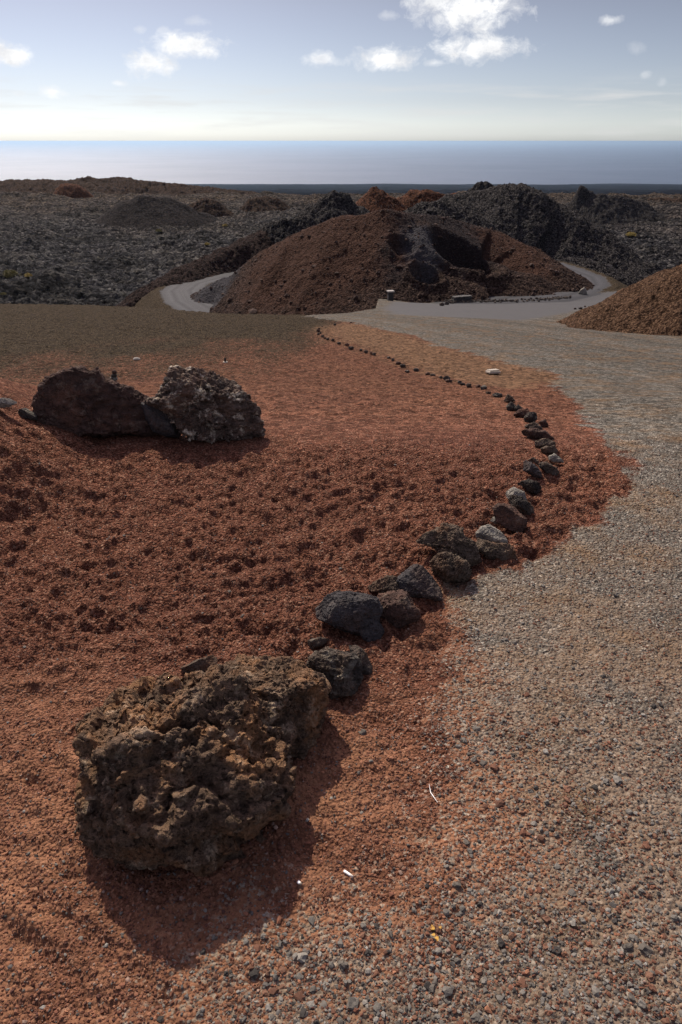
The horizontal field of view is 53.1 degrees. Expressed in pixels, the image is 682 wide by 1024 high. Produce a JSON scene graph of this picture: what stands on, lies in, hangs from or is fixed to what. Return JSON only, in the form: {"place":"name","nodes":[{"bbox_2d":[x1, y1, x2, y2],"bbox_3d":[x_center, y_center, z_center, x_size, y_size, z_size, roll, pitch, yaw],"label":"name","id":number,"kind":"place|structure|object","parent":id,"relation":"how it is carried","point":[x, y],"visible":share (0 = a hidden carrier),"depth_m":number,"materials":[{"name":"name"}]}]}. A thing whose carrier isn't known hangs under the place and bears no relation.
{"place":"outdoors","nodes":[
{"label":"outdoors","id":0,"kind":"place"},
{"bbox_2d":[0,176,256,195],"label":"skyline ridge","id":1,"kind":"structure","parent":0,"point":[117,185],"depth_m":347.00,"materials":[{"name":"brown stone"}]},
{"bbox_2d":[116,229,273,306],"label":"road bank","id":2,"kind":"structure","parent":0,"point":[235,255],"depth_m":62.68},
{"bbox_2d":[0,261,644,1023],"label":"ground","id":3,"kind":"structure","parent":0,"point":[296,377],"depth_m":3.14,"materials":[{"name":"gravel"}]},
{"bbox_2d":[0,398,16,407],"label":"rock","id":4,"kind":"object","parent":3,"relation":"on","point":[6,402],"visible":1,"depth_m":4.13,"materials":[{"name":"grey stone"}]},
{"bbox_2d":[18,408,37,419],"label":"rock","id":5,"kind":"object","parent":3,"relation":"on","point":[26,413],"visible":0.88,"depth_m":4.26,"materials":[{"name":"grey stone"}]},
{"bbox_2d":[31,365,159,436],"bbox_3d":[-1.603,-0.709,4.500,0.813,0.535,0.347,-6,29,-11],"label":"boulder","id":6,"kind":"object","parent":3,"relation":"on","point":[80,400],"visible":0.94,"depth_m":4.37,"materials":[{"name":"brown stone"}]},
{"bbox_2d":[141,402,180,437],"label":"boulder","id":7,"kind":"object","parent":3,"relation":"on","point":[158,421],"visible":0.55,"depth_m":4.41,"materials":[{"name":"grey stone"}]},
{"bbox_2d":[72,664,297,876],"bbox_3d":[-0.442,0.749,1.969,0.631,0.535,0.591,0,29,0],"label":"boulder","id":8,"kind":"object","parent":3,"relation":"on","point":[195,772],"visible":0.98,"depth_m":1.80,"materials":[{"name":"brown stone"}]},
{"bbox_2d":[180,655,217,672],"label":"rock","id":9,"kind":"object","parent":3,"relation":"on","point":[204,664],"visible":0.75,"depth_m":2.48,"materials":[{"name":"stone"}]},
{"bbox_2d":[143,365,265,443],"bbox_3d":[-0.902,-0.699,4.473,0.743,0.523,0.422,-10,30,-17],"label":"boulder","id":10,"kind":"object","parent":3,"relation":"on","point":[200,404],"visible":0.98,"depth_m":4.36,"materials":[{"name":"grey stone"}]},
{"bbox_2d":[222,653,331,758],"bbox_3d":[-0.225,0.628,2.217,0.393,0.325,0.344,0,29,0],"label":"boulder","id":11,"kind":"object","parent":3,"relation":"on","point":[298,690],"visible":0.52,"depth_m":2.15,"materials":[{"name":"brown stone"}]},
{"bbox_2d":[307,637,329,648],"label":"rock","id":12,"kind":"object","parent":3,"relation":"on","point":[314,643],"visible":1,"depth_m":2.61,"materials":[{"name":"grey stone"}]},
{"bbox_2d":[306,646,363,698],"bbox_3d":[-0.026,0.572,2.420,0.213,0.189,0.196,0,29,0],"label":"rock","id":13,"kind":"object","parent":3,"relation":"on","point":[341,671],"visible":0.79,"depth_m":2.37,"materials":[{"name":"grey stone"}]},
{"bbox_2d":[0,393,681,1023],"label":"cinders","id":14,"kind":"object","parent":3,"relation":"on","point":[206,919],"visible":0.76,"depth_m":1.88,"materials":[{"name":"red gravel"}]},
{"bbox_2d":[343,870,352,877],"bbox_3d":[0.019,0.954,1.799,0.030,0.007,0.008,19,34,30],"label":"cigarette butt","id":15,"kind":"object","parent":3,"relation":"on","point":[348,873],"visible":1,"depth_m":1.80,"materials":[{"name":"white paper"}]},
{"bbox_2d":[315,591,384,641],"bbox_3d":[0.035,0.416,2.712,0.276,0.192,0.196,0,29,0],"label":"rock","id":16,"kind":"object","parent":3,"relation":"on","point":[355,613],"visible":0.98,"depth_m":2.65,"materials":[{"name":"grey stone"}]},
{"bbox_2d":[23,483,681,1023],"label":"stones","id":17,"kind":"object","parent":3,"relation":"on","point":[353,1003],"visible":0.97,"depth_m":1.68,"materials":[{"name":"grey gravel"}]},
{"bbox_2d":[349,645,372,674],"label":"rock","id":18,"kind":"object","parent":3,"relation":"on","point":[361,653],"visible":0.56,"depth_m":2.49,"materials":[{"name":"grey stone"}]},
{"bbox_2d":[368,575,399,592],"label":"rock","id":19,"kind":"object","parent":3,"relation":"on","point":[386,583],"visible":0.67,"depth_m":2.91,"materials":[{"name":"stone"}]},
{"bbox_2d":[377,589,420,628],"bbox_3d":[0.232,0.392,2.764,0.182,0.164,0.166,0,29,0],"label":"rock","id":20,"kind":"object","parent":3,"relation":"on","point":[401,610],"visible":0.81,"depth_m":2.71,"materials":[{"name":"brown stone"}]},
{"bbox_2d":[396,564,442,600],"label":"rock","id":21,"kind":"object","parent":3,"relation":"on","point":[416,580],"visible":0.97,"depth_m":2.88,"materials":[{"name":"grey stone"}]},
{"bbox_2d":[416,522,481,566],"bbox_3d":[0.507,0.169,3.153,0.186,0.218,0.278,-26,38,-38],"label":"rock","id":22,"kind":"object","parent":3,"relation":"on","point":[450,538],"visible":0.74,"depth_m":3.10,"materials":[{"name":"grey stone"}]},
{"bbox_2d":[429,551,471,582],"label":"rock","id":23,"kind":"object","parent":3,"relation":"on","point":[447,567],"visible":0.91,"depth_m":2.96,"materials":[{"name":"brown stone"}]},
{"bbox_2d":[475,524,507,543],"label":"rock","id":24,"kind":"object","parent":3,"relation":"on","point":[489,532],"visible":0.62,"depth_m":3.23,"materials":[{"name":"grey stone"}]},
{"bbox_2d":[486,369,500,373],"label":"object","id":25,"kind":"object","parent":3,"relation":"on","point":[493,371],"visible":1,"depth_m":9.77,"materials":[{"name":"concrete"}]},
{"bbox_2d":[490,517,497,524],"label":"rock","id":26,"kind":"object","parent":3,"relation":"on","point":[493,519],"visible":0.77,"depth_m":3.45,"materials":[{"name":"grey stone"}]},
{"bbox_2d":[476,538,515,560],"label":"rock","id":27,"kind":"object","parent":3,"relation":"on","point":[501,551],"visible":0.9,"depth_m":3.14,"materials":[{"name":"grey stone"}]},
{"bbox_2d":[492,393,502,396],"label":"stone","id":28,"kind":"object","parent":3,"relation":"on","point":[497,394],"visible":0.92,"depth_m":6.79,"materials":[{"name":"grey stone"}]},
{"bbox_2d":[492,503,526,532],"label":"rock","id":29,"kind":"object","parent":3,"relation":"on","point":[509,517],"visible":0.97,"depth_m":3.39,"materials":[{"name":"brown stone"}]},
{"bbox_2d":[504,394,514,401],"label":"rock","id":30,"kind":"object","parent":3,"relation":"on","point":[508,398],"visible":0.98,"depth_m":6.33,"materials":[{"name":"grey stone"}]},
{"bbox_2d":[506,402,515,410],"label":"rock","id":31,"kind":"object","parent":3,"relation":"on","point":[510,406],"visible":1,"depth_m":5.72,"materials":[{"name":"grey stone"}]},
{"bbox_2d":[505,487,526,499],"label":"rock","id":32,"kind":"object","parent":3,"relation":"on","point":[513,491],"visible":0.56,"depth_m":3.67,"materials":[{"name":"grey stone"}]},
{"bbox_2d":[514,404,521,411],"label":"rock","id":33,"kind":"object","parent":3,"relation":"on","point":[517,407],"visible":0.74,"depth_m":5.68,"materials":[{"name":"grey stone"}]},
{"bbox_2d":[508,495,533,514],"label":"rock","id":34,"kind":"object","parent":3,"relation":"on","point":[521,504],"visible":0.75,"depth_m":3.52,"materials":[{"name":"grey stone"}]},
{"bbox_2d":[513,408,529,417],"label":"rock","id":35,"kind":"object","parent":3,"relation":"on","point":[521,413],"visible":0.9,"depth_m":5.48,"materials":[{"name":"brown stone"}]},
{"bbox_2d":[517,479,541,494],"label":"rock","id":36,"kind":"object","parent":3,"relation":"on","point":[531,486],"visible":1,"depth_m":3.77,"materials":[{"name":"grey stone"}]},
{"bbox_2d":[524,412,536,421],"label":"rock","id":37,"kind":"object","parent":3,"relation":"on","point":[530,416],"visible":0.96,"depth_m":5.11,"materials":[{"name":"grey stone"}]},
{"bbox_2d":[523,459,541,477],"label":"rock","id":38,"kind":"object","parent":3,"relation":"on","point":[531,468],"visible":1,"depth_m":3.93,"materials":[{"name":"grey stone"}]},
{"bbox_2d":[528,457,538,464],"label":"rock","id":39,"kind":"object","parent":3,"relation":"on","point":[534,460],"visible":0.82,"depth_m":4.10,"materials":[{"name":"brown stone"}]},
{"bbox_2d":[525,422,542,429],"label":"rock","id":40,"kind":"object","parent":3,"relation":"on","point":[532,425],"visible":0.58,"depth_m":4.81,"materials":[{"name":"stone"}]},
{"bbox_2d":[521,428,553,438],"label":"rock","id":41,"kind":"object","parent":3,"relation":"on","point":[534,433],"visible":0.91,"depth_m":4.53,"materials":[{"name":"brown stone"}]},
{"bbox_2d":[539,419,547,426],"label":"rock","id":42,"kind":"object","parent":3,"relation":"on","point":[543,423],"visible":0.94,"depth_m":4.97,"materials":[{"name":"brown stone"}]},
{"bbox_2d":[534,438,555,446],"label":"rock","id":43,"kind":"object","parent":3,"relation":"on","point":[542,442],"visible":0.81,"depth_m":4.32,"materials":[{"name":"stone"}]},
{"bbox_2d":[539,461,558,475],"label":"rock","id":44,"kind":"object","parent":3,"relation":"on","point":[547,467],"visible":0.98,"depth_m":3.96,"materials":[{"name":"grey stone"}]},
{"bbox_2d":[540,445,557,453],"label":"rock","id":45,"kind":"object","parent":3,"relation":"on","point":[552,449],"visible":0.98,"depth_m":4.26,"materials":[{"name":"stone"}]},
{"bbox_2d":[548,453,563,462],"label":"rock","id":46,"kind":"object","parent":3,"relation":"on","point":[554,457],"visible":1,"depth_m":4.13,"materials":[{"name":"grey stone"}]},
{"bbox_2d":[0,142,681,184],"bbox_3d":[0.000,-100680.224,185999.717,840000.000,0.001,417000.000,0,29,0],"label":"sea","id":47,"kind":"structure","parent":0,"point":[548,163],"depth_m":14384.84,"materials":[{"name":"blue liquid"}]},
{"bbox_2d":[0,190,681,305],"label":"lava field","id":48,"kind":"structure","parent":0,"point":[64,250],"depth_m":146.44,"materials":[{"name":"grey stone"}]},
{"bbox_2d":[2,269,20,277],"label":"shrub","id":49,"kind":"object","parent":48,"relation":"on","point":[9,273],"visible":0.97,"depth_m":105.79,"materials":[{"name":"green plant"}]},
{"bbox_2d":[53,183,93,198],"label":"cinder cone","id":50,"kind":"object","parent":48,"relation":"on","point":[71,190],"visible":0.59,"depth_m":270.92,"materials":[{"name":"brown stone"}]},
{"bbox_2d":[93,195,219,230],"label":"spatter mound","id":51,"kind":"object","parent":48,"relation":"on","point":[141,212],"visible":0.5,"depth_m":169.75,"materials":[{"name":"grey stone"}]},
{"bbox_2d":[188,197,233,216],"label":"lava knoll","id":52,"kind":"structure","parent":48,"relation":"on","point":[214,207],"depth_m":194.85,"materials":[{"name":"brown stone"}]},
{"bbox_2d":[239,196,289,211],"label":"lava knoll","id":53,"kind":"structure","parent":48,"relation":"on","point":[262,203],"depth_m":208.92,"materials":[{"name":"stone"}]},
{"bbox_2d":[261,215,319,243],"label":"spatter mound","id":54,"kind":"object","parent":48,"relation":"on","point":[281,229],"visible":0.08,"depth_m":67.39,"materials":[{"name":"grey stone"}]},
{"bbox_2d":[295,190,369,222],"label":"spatter mound","id":55,"kind":"object","parent":48,"relation":"on","point":[331,204],"visible":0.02,"depth_m":78.95,"materials":[{"name":"grey stone"}]},
{"bbox_2d":[356,186,407,211],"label":"spatter cone","id":56,"kind":"object","parent":48,"relation":"on","point":[373,198],"visible":0.08,"depth_m":115.05,"materials":[{"name":"brown stone"}]},
{"bbox_2d":[565,185,665,223],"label":"rock fin","id":57,"kind":"object","parent":48,"relation":"on","point":[592,207],"visible":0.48,"depth_m":179.35,"materials":[{"name":"grey stone"}]},
{"bbox_2d":[625,231,636,236],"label":"shrub","id":58,"kind":"object","parent":48,"relation":"on","point":[630,233],"visible":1,"depth_m":152.82,"materials":[{"name":"yellow plant"}]},
{"bbox_2d":[0,0,681,141],"label":"sky","id":59,"kind":"structure","parent":0,"point":[71,70],"materials":[{"name":"blue"}]},
{"bbox_2d":[0,299,681,1023],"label":"gravel track","id":60,"kind":"structure","parent":0,"point":[624,389],"depth_m":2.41,"materials":[{"name":"grey gravel"}]},
{"bbox_2d":[431,925,440,940],"bbox_3d":[0.228,1.022,1.660,0.025,0.010,0.036,9,30,17],"label":"crumbled leaf","id":61,"kind":"object","parent":60,"relation":"on","point":[433,934],"visible":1,"depth_m":1.66,"materials":[{"name":"plant"}]},
{"bbox_2d":[159,262,616,319],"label":"road","id":62,"kind":"structure","parent":0,"point":[176,296],"depth_m":36.49,"materials":[{"name":"grey asphalt"}]},
{"bbox_2d":[451,295,471,301],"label":"wall","id":63,"kind":"structure","parent":62,"relation":"on","point":[463,297],"depth_m":41.48,"materials":[{"name":"stone"}]},
{"bbox_2d":[579,287,586,294],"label":"rock","id":64,"kind":"object","parent":62,"relation":"on","point":[583,290],"visible":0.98,"depth_m":45.28,"materials":[{"name":"grey stone"}]},
{"bbox_2d":[190,208,593,314],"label":"cinder hill","id":65,"kind":"structure","parent":0,"point":[464,248],"depth_m":44.78,"materials":[{"name":"brown gravel"}]},
{"bbox_2d":[386,290,394,300],"bbox_3d":[2.866,-12.419,39.674,0.393,0.872,0.393,-6,29,-10],"label":"stone post","id":66,"kind":"object","parent":65,"relation":"on","point":[390,294],"visible":0.78,"depth_m":39.48,"materials":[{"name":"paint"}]},
{"bbox_2d":[192,209,594,314],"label":"loose rocks","id":67,"kind":"object","parent":65,"relation":"on","point":[254,311],"visible":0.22,"depth_m":44.68,"materials":[{"name":"brown stone"}]},
{"bbox_2d":[444,295,570,303],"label":"verge rubble","id":68,"kind":"object","parent":65,"relation":"on","point":[450,301],"visible":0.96,"depth_m":42.10,"materials":[{"name":"grey stone"}]},
{"bbox_2d":[396,189,455,207],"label":"spatter ridge","id":69,"kind":"structure","parent":0,"point":[410,198],"depth_m":124.06,"materials":[{"name":"brown stone"}]},
{"bbox_2d":[186,183,681,194],"bbox_3d":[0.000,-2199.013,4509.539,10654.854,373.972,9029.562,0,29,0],"label":"coastal lowland","id":70,"kind":"structure","parent":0,"point":[618,188],"depth_m":4172.64,"materials":[{"name":"black stone"}]},
{"bbox_2d":[403,183,663,285],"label":"dark hill","id":71,"kind":"structure","parent":0,"point":[576,236],"depth_m":82.87,"materials":[{"name":"black stone"}]},
{"bbox_2d":[466,181,494,191],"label":"spatter cone","id":72,"kind":"object","parent":71,"relation":"on","point":[481,185],"depth_m":111.27,"materials":[{"name":"black stone"}]},
{"bbox_2d":[408,182,659,283],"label":"loose rocks","id":73,"kind":"object","parent":71,"relation":"on","point":[501,209],"visible":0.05,"depth_m":81.56,"materials":[{"name":"black stone"}]},
{"bbox_2d":[556,264,681,335],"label":"cinder slope","id":74,"kind":"structure","parent":0,"point":[650,304],"depth_m":18.02,"materials":[{"name":"brown gravel"}]},
{"bbox_2d":[649,197,681,201],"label":"lava knoll","id":75,"kind":"structure","parent":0,"point":[670,199],"depth_m":243.49,"materials":[{"name":"brown stone"}]}
]}

